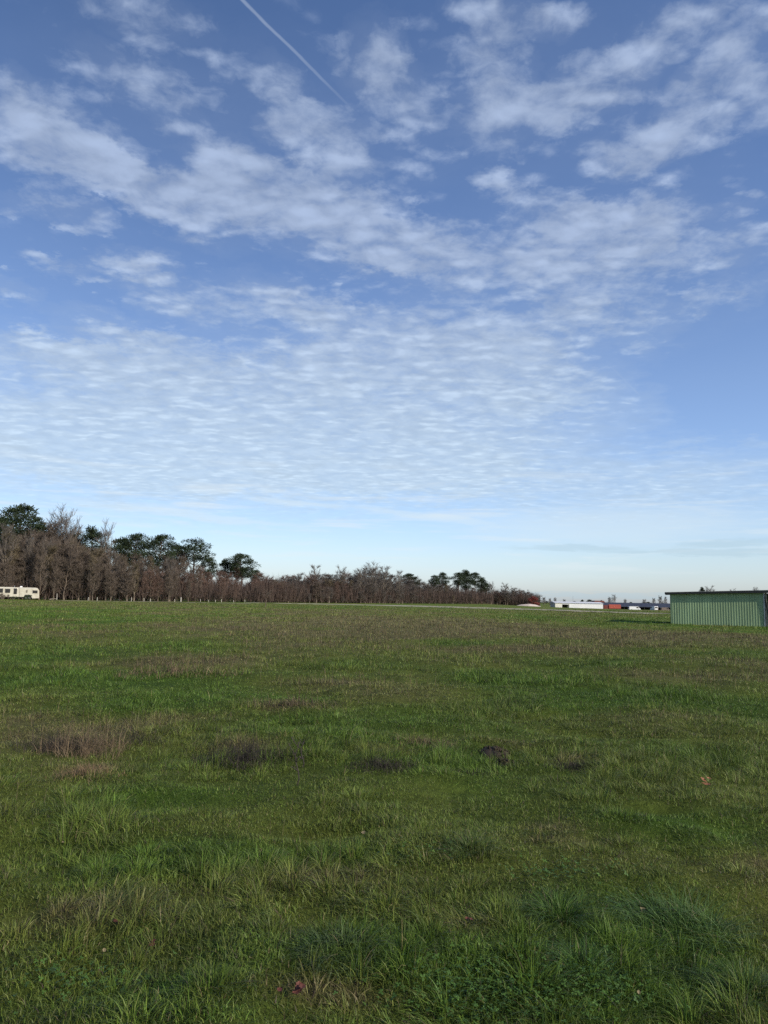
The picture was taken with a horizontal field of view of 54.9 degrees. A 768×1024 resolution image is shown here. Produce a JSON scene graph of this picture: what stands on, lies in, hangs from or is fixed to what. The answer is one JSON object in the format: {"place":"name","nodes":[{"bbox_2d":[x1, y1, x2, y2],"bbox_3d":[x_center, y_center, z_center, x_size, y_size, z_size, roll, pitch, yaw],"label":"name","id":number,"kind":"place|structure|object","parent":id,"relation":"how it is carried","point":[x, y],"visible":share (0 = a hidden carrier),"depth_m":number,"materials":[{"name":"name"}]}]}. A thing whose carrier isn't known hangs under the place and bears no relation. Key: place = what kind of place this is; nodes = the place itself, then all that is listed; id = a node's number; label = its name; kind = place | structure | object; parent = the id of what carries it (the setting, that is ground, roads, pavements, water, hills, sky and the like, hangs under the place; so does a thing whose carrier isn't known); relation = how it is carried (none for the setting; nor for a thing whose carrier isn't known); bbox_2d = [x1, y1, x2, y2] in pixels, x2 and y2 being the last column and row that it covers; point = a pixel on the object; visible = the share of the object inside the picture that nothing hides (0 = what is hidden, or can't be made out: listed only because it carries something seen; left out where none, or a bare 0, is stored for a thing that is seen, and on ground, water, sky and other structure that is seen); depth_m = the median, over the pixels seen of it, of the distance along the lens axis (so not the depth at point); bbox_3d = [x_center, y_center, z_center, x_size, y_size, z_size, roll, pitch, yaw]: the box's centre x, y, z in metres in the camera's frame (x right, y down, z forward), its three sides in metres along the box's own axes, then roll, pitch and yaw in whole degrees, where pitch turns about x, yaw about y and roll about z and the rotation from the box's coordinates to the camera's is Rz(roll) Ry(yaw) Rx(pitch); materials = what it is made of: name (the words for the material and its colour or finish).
{"place":"outdoors","nodes":[
{"label":"outdoors","id":0,"kind":"place"},
{"bbox_2d":[0,594,767,1023],"bbox_3d":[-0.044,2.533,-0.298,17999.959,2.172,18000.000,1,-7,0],"label":"ground","id":1,"kind":"structure","parent":0,"point":[462,786],"depth_m":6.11,"materials":[{"name":"green plant"}]},
{"bbox_2d":[0,560,17,598],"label":"bare tree","id":2,"kind":"object","parent":1,"relation":"on","point":[3,567],"visible":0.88,"depth_m":180.61,"materials":[{"name":"brown plant"}]},
{"bbox_2d":[0,514,20,545],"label":"pine tree","id":3,"kind":"object","parent":1,"relation":"on","point":[2,518],"visible":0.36,"depth_m":204.92,"materials":[{"name":"green plant"}]},
{"bbox_2d":[0,521,21,598],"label":"bare tree","id":4,"kind":"object","parent":1,"relation":"on","point":[6,545],"visible":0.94,"depth_m":183.85,"materials":[{"name":"brown plant"}]},
{"bbox_2d":[0,532,25,585],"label":"bare tree","id":5,"kind":"object","parent":1,"relation":"on","point":[14,554],"visible":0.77,"depth_m":184.76,"materials":[{"name":"brown plant"}]},
{"bbox_2d":[6,555,19,598],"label":"bare tree","id":6,"kind":"object","parent":1,"relation":"on","point":[13,571],"visible":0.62,"depth_m":184.41,"materials":[{"name":"brown plant"}]},
{"bbox_2d":[0,586,38,599],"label":"caravan","id":7,"kind":"object","parent":1,"relation":"on","point":[19,592],"visible":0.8,"depth_m":178.06,"materials":[{"name":"white metal"}]},
{"bbox_2d":[12,556,34,598],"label":"bare tree","id":8,"kind":"object","parent":1,"relation":"on","point":[23,570],"visible":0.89,"depth_m":185.35,"materials":[{"name":"brown plant"}]},
{"bbox_2d":[0,503,52,547],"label":"pine tree","id":9,"kind":"object","parent":1,"relation":"on","point":[22,510],"visible":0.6,"depth_m":208.13,"materials":[{"name":"green plant"}]},
{"bbox_2d":[21,531,38,584],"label":"bare tree","id":10,"kind":"object","parent":1,"relation":"on","point":[27,542],"visible":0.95,"depth_m":187.68,"materials":[{"name":"brown plant"}]},
{"bbox_2d":[26,549,39,586],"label":"bare tree","id":11,"kind":"object","parent":1,"relation":"on","point":[35,564],"visible":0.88,"depth_m":186.18,"materials":[{"name":"brown plant"}]},
{"bbox_2d":[23,540,48,587],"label":"bare tree","id":12,"kind":"object","parent":1,"relation":"on","point":[33,546],"visible":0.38,"depth_m":188.19,"materials":[{"name":"brown plant"}]},
{"bbox_2d":[16,521,59,598],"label":"bare tree","id":13,"kind":"object","parent":1,"relation":"on","point":[50,526],"visible":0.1,"depth_m":207.41,"materials":[{"name":"brown plant"}]},
{"bbox_2d":[33,541,48,599],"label":"bare tree","id":14,"kind":"object","parent":1,"relation":"on","point":[41,560],"visible":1,"depth_m":183.07,"materials":[{"name":"brown plant"}]},
{"bbox_2d":[33,533,54,597],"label":"bare tree","id":15,"kind":"object","parent":1,"relation":"on","point":[41,538],"visible":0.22,"depth_m":192.56,"materials":[{"name":"brown plant"}]},
{"bbox_2d":[36,545,59,599],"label":"bare tree","id":16,"kind":"object","parent":1,"relation":"on","point":[51,550],"visible":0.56,"depth_m":187.59,"materials":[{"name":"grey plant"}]},
{"bbox_2d":[42,533,54,599],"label":"bare tree","id":17,"kind":"object","parent":1,"relation":"on","point":[49,544],"visible":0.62,"depth_m":187.92,"materials":[{"name":"brown plant"}]},
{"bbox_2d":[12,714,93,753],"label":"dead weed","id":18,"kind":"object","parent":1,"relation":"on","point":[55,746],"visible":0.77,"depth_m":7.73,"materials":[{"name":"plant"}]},
{"bbox_2d":[47,552,62,599],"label":"bare tree","id":19,"kind":"object","parent":1,"relation":"on","point":[54,567],"visible":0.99,"depth_m":184.74,"materials":[{"name":"brown plant"}]},
{"bbox_2d":[44,541,76,599],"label":"bare tree","id":20,"kind":"object","parent":1,"relation":"on","point":[63,549],"visible":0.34,"depth_m":192.35,"materials":[{"name":"brown plant"}]},
{"bbox_2d":[46,503,76,595],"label":"bare tree","id":21,"kind":"object","parent":1,"relation":"on","point":[61,527],"visible":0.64,"depth_m":209.51,"materials":[{"name":"brown plant"}]},
{"bbox_2d":[51,553,80,599],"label":"bare tree","id":22,"kind":"object","parent":1,"relation":"on","point":[69,565],"visible":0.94,"depth_m":186.43,"materials":[{"name":"brown plant"}]},
{"bbox_2d":[57,514,84,545],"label":"bare tree","id":23,"kind":"object","parent":1,"relation":"on","point":[72,529],"visible":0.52,"depth_m":212.33,"materials":[{"name":"brown plant"}]},
{"bbox_2d":[64,538,81,599],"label":"bare tree","id":24,"kind":"object","parent":1,"relation":"on","point":[75,545],"visible":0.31,"depth_m":191.44,"materials":[{"name":"brown plant"}]},
{"bbox_2d":[66,545,81,599],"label":"bare tree","id":25,"kind":"object","parent":1,"relation":"on","point":[73,553],"visible":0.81,"depth_m":188.17,"materials":[{"name":"brown plant"}]},
{"bbox_2d":[68,561,89,599],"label":"bare tree","id":26,"kind":"object","parent":1,"relation":"on","point":[81,569],"visible":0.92,"depth_m":187.69,"materials":[{"name":"brown plant"}]},
{"bbox_2d":[30,695,131,760],"bbox_3d":[-3.133,2.174,7.677,1.408,0.686,1.172,1,-7,0],"label":"dead weed","id":27,"kind":"object","parent":1,"relation":"on","point":[89,747],"visible":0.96,"depth_m":7.62,"materials":[{"name":"brown plant"}]},
{"bbox_2d":[77,544,91,599],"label":"bare tree","id":28,"kind":"object","parent":1,"relation":"on","point":[86,554],"visible":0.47,"depth_m":192.00,"materials":[{"name":"brown plant"}]},
{"bbox_2d":[78,561,93,599],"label":"bare tree","id":29,"kind":"object","parent":1,"relation":"on","point":[85,586],"visible":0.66,"depth_m":189.53,"materials":[{"name":"brown plant"}]},
{"bbox_2d":[47,747,126,781],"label":"dead weed","id":30,"kind":"object","parent":1,"relation":"on","point":[83,771],"visible":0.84,"depth_m":6.59,"materials":[{"name":"plant"}]},
{"bbox_2d":[85,549,98,599],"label":"bare tree","id":31,"kind":"object","parent":1,"relation":"on","point":[93,556],"visible":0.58,"depth_m":190.16,"materials":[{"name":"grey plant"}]},
{"bbox_2d":[76,524,108,552],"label":"pine tree","id":32,"kind":"object","parent":1,"relation":"on","point":[91,533],"visible":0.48,"depth_m":215.45,"materials":[{"name":"green plant"}]},
{"bbox_2d":[85,560,101,599],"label":"bare tree","id":33,"kind":"object","parent":1,"relation":"on","point":[95,568],"visible":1,"depth_m":186.79,"materials":[{"name":"brown plant"}]},
{"bbox_2d":[92,518,116,599],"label":"bare tree","id":34,"kind":"object","parent":1,"relation":"on","point":[105,542],"visible":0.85,"depth_m":209.43,"materials":[{"name":"brown plant"}]},
{"bbox_2d":[97,551,115,600],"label":"bare tree","id":35,"kind":"object","parent":1,"relation":"on","point":[106,561],"visible":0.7,"depth_m":190.48,"materials":[{"name":"brown plant"}]},
{"bbox_2d":[103,568,119,600],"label":"bare tree","id":36,"kind":"object","parent":1,"relation":"on","point":[110,582],"visible":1,"depth_m":187.82,"materials":[{"name":"brown plant"}]},
{"bbox_2d":[109,549,122,600],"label":"bare tree","id":37,"kind":"object","parent":1,"relation":"on","point":[116,562],"visible":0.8,"depth_m":192.90,"materials":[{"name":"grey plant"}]},
{"bbox_2d":[114,556,128,600],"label":"bare tree","id":38,"kind":"object","parent":1,"relation":"on","point":[122,567],"visible":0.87,"depth_m":190.87,"materials":[{"name":"brown plant"}]},
{"bbox_2d":[106,536,137,599],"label":"pine tree","id":39,"kind":"object","parent":1,"relation":"on","point":[120,541],"visible":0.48,"depth_m":218.11,"materials":[{"name":"green plant"}]},
{"bbox_2d":[76,880,177,923],"bbox_3d":[-1.336,2.016,3.884,0.619,0.168,0.591,-1,-7,20],"label":"grass tuft","id":40,"kind":"object","parent":1,"relation":"on","point":[130,896],"visible":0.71,"depth_m":3.88,"materials":[{"name":"plant"}]},
{"bbox_2d":[119,569,135,600],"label":"bare tree","id":41,"kind":"object","parent":1,"relation":"on","point":[128,585],"visible":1,"depth_m":189.16,"materials":[{"name":"brown plant"}]},
{"bbox_2d":[116,532,152,565],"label":"pine tree","id":42,"kind":"object","parent":1,"relation":"on","point":[138,541],"visible":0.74,"depth_m":218.02,"materials":[{"name":"green plant"}]},
{"bbox_2d":[131,563,139,600],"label":"bare tree","id":43,"kind":"object","parent":1,"relation":"on","point":[136,574],"visible":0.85,"depth_m":192.07,"materials":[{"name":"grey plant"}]},
{"bbox_2d":[104,717,169,745],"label":"dead weed","id":44,"kind":"object","parent":1,"relation":"on","point":[135,737],"visible":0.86,"depth_m":8.10,"materials":[{"name":"plant"}]},
{"bbox_2d":[127,553,146,600],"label":"bare tree","id":45,"kind":"object","parent":1,"relation":"on","point":[135,560],"visible":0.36,"depth_m":203.20,"materials":[{"name":"brown plant"}]},
{"bbox_2d":[140,568,157,600],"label":"bare tree","id":46,"kind":"object","parent":1,"relation":"on","point":[150,574],"visible":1,"depth_m":194.99,"materials":[{"name":"brown plant"}]},
{"bbox_2d":[59,600,250,603],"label":"verge","id":47,"kind":"structure","parent":1,"relation":"on","point":[146,601],"depth_m":173.47,"materials":[{"name":"green plant"}]},
{"bbox_2d":[149,570,166,600],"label":"bare tree","id":48,"kind":"object","parent":1,"relation":"on","point":[160,580],"visible":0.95,"depth_m":196.40,"materials":[{"name":"brown plant"}]},
{"bbox_2d":[142,533,178,600],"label":"pine tree","id":49,"kind":"object","parent":1,"relation":"on","point":[159,540],"visible":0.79,"depth_m":221.48,"materials":[{"name":"green plant"}]},
{"bbox_2d":[153,558,177,600],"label":"bare tree","id":50,"kind":"object","parent":1,"relation":"on","point":[164,576],"visible":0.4,"depth_m":202.11,"materials":[{"name":"brown plant"}]},
{"bbox_2d":[163,568,174,601],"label":"bare tree","id":51,"kind":"object","parent":1,"relation":"on","point":[169,578],"visible":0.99,"depth_m":197.18,"materials":[{"name":"brown plant"}]},
{"bbox_2d":[165,554,177,600],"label":"bare tree","id":52,"kind":"object","parent":1,"relation":"on","point":[172,562],"visible":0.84,"depth_m":201.15,"materials":[{"name":"brown plant"}]},
{"bbox_2d":[171,568,180,601],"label":"bare tree","id":53,"kind":"object","parent":1,"relation":"on","point":[175,580],"visible":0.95,"depth_m":199.91,"materials":[{"name":"brown plant"}]},
{"bbox_2d":[112,646,243,678],"bbox_3d":[-4.043,2.952,14.874,2.386,0.702,2.277,-2,-7,21],"label":"dead weed","id":54,"kind":"object","parent":1,"relation":"on","point":[173,670],"visible":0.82,"depth_m":14.76,"materials":[{"name":"plant"}]},
{"bbox_2d":[169,560,190,600],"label":"bare tree","id":55,"kind":"object","parent":1,"relation":"on","point":[179,567],"visible":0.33,"depth_m":212.59,"materials":[{"name":"brown plant"}]},
{"bbox_2d":[168,544,191,565],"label":"pine tree","id":56,"kind":"object","parent":1,"relation":"on","point":[179,546],"visible":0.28,"depth_m":229.08,"materials":[{"name":"green plant"}]},
{"bbox_2d":[177,551,190,577],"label":"bare tree","id":57,"kind":"object","parent":1,"relation":"on","point":[181,561],"visible":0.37,"depth_m":224.33,"materials":[{"name":"brown plant"}]},
{"bbox_2d":[180,572,196,601],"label":"bare tree","id":58,"kind":"object","parent":1,"relation":"on","point":[190,578],"visible":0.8,"depth_m":205.38,"materials":[{"name":"brown plant"}]},
{"bbox_2d":[175,537,215,600],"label":"pine tree","id":59,"kind":"object","parent":1,"relation":"on","point":[193,555],"visible":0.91,"depth_m":228.56,"materials":[{"name":"green plant"}]},
{"bbox_2d":[189,564,203,601],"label":"bare tree","id":60,"kind":"object","parent":1,"relation":"on","point":[196,580],"visible":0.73,"depth_m":208.82,"materials":[{"name":"brown plant"}]},
{"bbox_2d":[195,558,218,599],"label":"pine tree","id":61,"kind":"object","parent":1,"relation":"on","point":[211,566],"visible":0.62,"depth_m":233.54,"materials":[{"name":"green plant"}]},
{"bbox_2d":[214,558,231,577],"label":"pine tree","id":62,"kind":"object","parent":1,"relation":"on","point":[225,563],"visible":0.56,"depth_m":239.80,"materials":[{"name":"green plant"}]},
{"bbox_2d":[185,711,297,771],"bbox_3d":[-1.383,2.203,7.281,1.435,0.581,1.255,1,-7,0],"label":"dead weed","id":63,"kind":"object","parent":1,"relation":"on","point":[244,755],"visible":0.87,"depth_m":7.18,"materials":[{"name":"plant"}]},
{"bbox_2d":[227,552,260,601],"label":"pine tree","id":64,"kind":"object","parent":1,"relation":"on","point":[237,558],"visible":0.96,"depth_m":238.27,"materials":[{"name":"green plant"}]},
{"bbox_2d":[1,574,539,605],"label":"undergrowth","id":65,"kind":"object","parent":1,"relation":"on","point":[256,593],"visible":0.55,"depth_m":231.06,"materials":[{"name":"brown plant"}]},
{"bbox_2d":[238,681,350,710],"bbox_3d":[-1.278,2.641,10.707,1.784,0.402,1.196,1,-7,0],"label":"dead weed","id":66,"kind":"object","parent":1,"relation":"on","point":[296,701],"visible":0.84,"depth_m":10.62,"materials":[{"name":"plant"}]},
{"bbox_2d":[288,737,301,785],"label":"dead stalk","id":67,"kind":"object","parent":1,"relation":"on","point":[296,759],"visible":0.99,"depth_m":6.18,"materials":[{"name":"plant"}]},
{"bbox_2d":[292,981,305,993],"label":"dead leaf","id":68,"kind":"object","parent":1,"relation":"on","point":[299,986],"visible":1,"depth_m":2.92,"materials":[{"name":"plant"}]},
{"bbox_2d":[309,564,321,602],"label":"bare tree","id":69,"kind":"object","parent":1,"relation":"on","point":[314,572],"visible":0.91,"depth_m":246.24,"materials":[{"name":"brown plant"}]},
{"bbox_2d":[309,582,324,602],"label":"bare tree","id":70,"kind":"object","parent":1,"relation":"on","point":[316,590],"visible":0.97,"depth_m":242.05,"materials":[{"name":"brown plant"}]},
{"bbox_2d":[276,913,403,986],"bbox_3d":[-0.185,1.882,3.268,0.651,0.184,0.639,4,-7,-26],"label":"grass tuft","id":71,"kind":"object","parent":1,"relation":"on","point":[341,941],"visible":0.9,"depth_m":3.25,"materials":[{"name":"green plant"}]},
{"bbox_2d":[335,566,349,589],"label":"bare tree","id":72,"kind":"object","parent":1,"relation":"on","point":[339,571],"visible":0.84,"depth_m":259.83,"materials":[{"name":"brown plant"}]},
{"bbox_2d":[5,836,711,1023],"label":"clover","id":73,"kind":"object","parent":1,"relation":"on","point":[475,1004],"visible":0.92,"depth_m":3.06,"materials":[{"name":"green plant"}]},
{"bbox_2d":[354,568,368,596],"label":"bare tree","id":74,"kind":"object","parent":1,"relation":"on","point":[359,577],"visible":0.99,"depth_m":267.47,"materials":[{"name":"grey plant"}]},
{"bbox_2d":[364,583,377,602],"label":"bare tree","id":75,"kind":"object","parent":1,"relation":"on","point":[372,587],"visible":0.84,"depth_m":268.81,"materials":[{"name":"brown plant"}]},
{"bbox_2d":[362,560,380,602],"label":"bare tree","id":76,"kind":"object","parent":1,"relation":"on","point":[371,572],"visible":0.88,"depth_m":271.60,"materials":[{"name":"brown plant"}]},
{"bbox_2d":[0,600,767,921],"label":"dead stems","id":77,"kind":"object","parent":1,"relation":"on","point":[478,630],"depth_m":29.29,"materials":[{"name":"brown plant"}]},
{"bbox_2d":[346,743,421,775],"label":"dead weed","id":78,"kind":"object","parent":1,"relation":"on","point":[387,764],"visible":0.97,"depth_m":6.78,"materials":[{"name":"plant"}]},
{"bbox_2d":[375,564,393,602],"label":"bare tree","id":79,"kind":"object","parent":1,"relation":"on","point":[384,577],"visible":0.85,"depth_m":282.75,"materials":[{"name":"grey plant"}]},
{"bbox_2d":[393,570,404,593],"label":"bare tree","id":80,"kind":"object","parent":1,"relation":"on","point":[398,577],"visible":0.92,"depth_m":296.32,"materials":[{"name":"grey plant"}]},
{"bbox_2d":[399,573,420,587],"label":"pine tree","id":81,"kind":"object","parent":1,"relation":"on","point":[408,575],"visible":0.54,"depth_m":327.27,"materials":[{"name":"green plant"}]},
{"bbox_2d":[383,725,457,749],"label":"dead weed","id":82,"kind":"object","parent":1,"relation":"on","point":[426,740],"visible":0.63,"depth_m":8.03,"materials":[{"name":"plant"}]},
{"bbox_2d":[428,575,439,586],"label":"pine tree","id":83,"kind":"object","parent":1,"relation":"on","point":[435,578],"visible":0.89,"depth_m":344.10,"materials":[{"name":"green plant"}]},
{"bbox_2d":[437,572,450,585],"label":"pine tree","id":84,"kind":"object","parent":1,"relation":"on","point":[443,576],"visible":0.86,"depth_m":352.22,"materials":[{"name":"green plant"}]},
{"bbox_2d":[450,572,467,603],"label":"pine tree","id":85,"kind":"object","parent":1,"relation":"on","point":[459,577],"visible":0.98,"depth_m":362.79,"materials":[{"name":"green plant"}]},
{"bbox_2d":[423,826,504,858],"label":"grass tuft","id":86,"kind":"object","parent":1,"relation":"on","point":[472,843],"visible":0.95,"depth_m":4.59,"materials":[{"name":"plant"}]},
{"bbox_2d":[461,569,474,602],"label":"pine tree","id":87,"kind":"object","parent":1,"relation":"on","point":[466,573],"visible":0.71,"depth_m":371.83,"materials":[{"name":"green plant"}]},
{"bbox_2d":[467,572,483,586],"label":"pine tree","id":88,"kind":"object","parent":1,"relation":"on","point":[475,575],"visible":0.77,"depth_m":377.44,"materials":[{"name":"green plant"}]},
{"bbox_2d":[476,577,487,591],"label":"pine tree","id":89,"kind":"object","parent":1,"relation":"on","point":[483,588],"visible":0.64,"depth_m":384.01,"materials":[{"name":"green plant"}]},
{"bbox_2d":[478,745,510,758],"bbox_3d":[1.168,2.506,7.786,0.349,0.079,0.534,1,-7,0],"label":"molehill","id":90,"kind":"object","parent":1,"relation":"on","point":[488,750],"visible":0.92,"depth_m":7.71,"materials":[{"name":"soil"}]},
{"bbox_2d":[493,757,514,765],"bbox_3d":[1.198,2.483,7.381,0.252,0.073,0.284,1,-7,0],"label":"molehill","id":91,"kind":"object","parent":1,"relation":"on","point":[505,759],"visible":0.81,"depth_m":7.33,"materials":[{"name":"soil"}]},
{"bbox_2d":[503,884,614,933],"bbox_3d":[0.893,1.960,3.751,0.700,0.171,0.672,1,-7,0],"label":"grass tuft","id":92,"kind":"object","parent":1,"relation":"on","point":[556,910],"visible":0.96,"depth_m":3.75,"materials":[{"name":"green plant"}]},
{"bbox_2d":[544,760,607,771],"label":"dead weed","id":93,"kind":"object","parent":1,"relation":"on","point":[575,765],"visible":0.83,"depth_m":7.08,"materials":[{"name":"plant"}]},
{"bbox_2d":[550,601,602,608],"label":"hall","id":94,"kind":"structure","parent":1,"relation":"on","point":[595,605],"depth_m":377.29,"materials":[{"name":"metal"}]},
{"bbox_2d":[531,932,643,989],"bbox_3d":[0.889,1.928,3.247,0.499,0.158,0.580,1,-7,0],"label":"grass tuft","id":95,"kind":"object","parent":1,"relation":"on","point":[581,954],"visible":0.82,"depth_m":3.24,"materials":[{"name":"plant"}]},
{"bbox_2d":[578,877,766,969],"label":"grass tuft","id":96,"kind":"object","parent":1,"relation":"on","point":[690,914],"visible":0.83,"depth_m":3.70,"materials":[{"name":"green plant"}]},
{"bbox_2d":[665,590,767,626],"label":"shed","id":97,"kind":"structure","parent":1,"relation":"on","point":[740,608],"depth_m":59.19,"materials":[{"name":"metal"}]},
{"bbox_2d":[667,952,767,1015],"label":"grass tuft","id":98,"kind":"object","parent":1,"relation":"on","point":[716,986],"visible":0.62,"depth_m":3.14,"materials":[{"name":"plant"}]},
{"bbox_2d":[0,0,767,602],"label":"sky","id":99,"kind":"structure","parent":0,"point":[425,289],"materials":[{"name":"blue"}]},
{"bbox_2d":[281,603,668,613],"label":"path","id":100,"kind":"structure","parent":0,"point":[480,607],"depth_m":163.42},
{"bbox_2d":[601,602,669,609],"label":"barn","id":101,"kind":"structure","parent":0,"point":[644,606],"depth_m":401.47,"materials":[{"name":"grey metal"}]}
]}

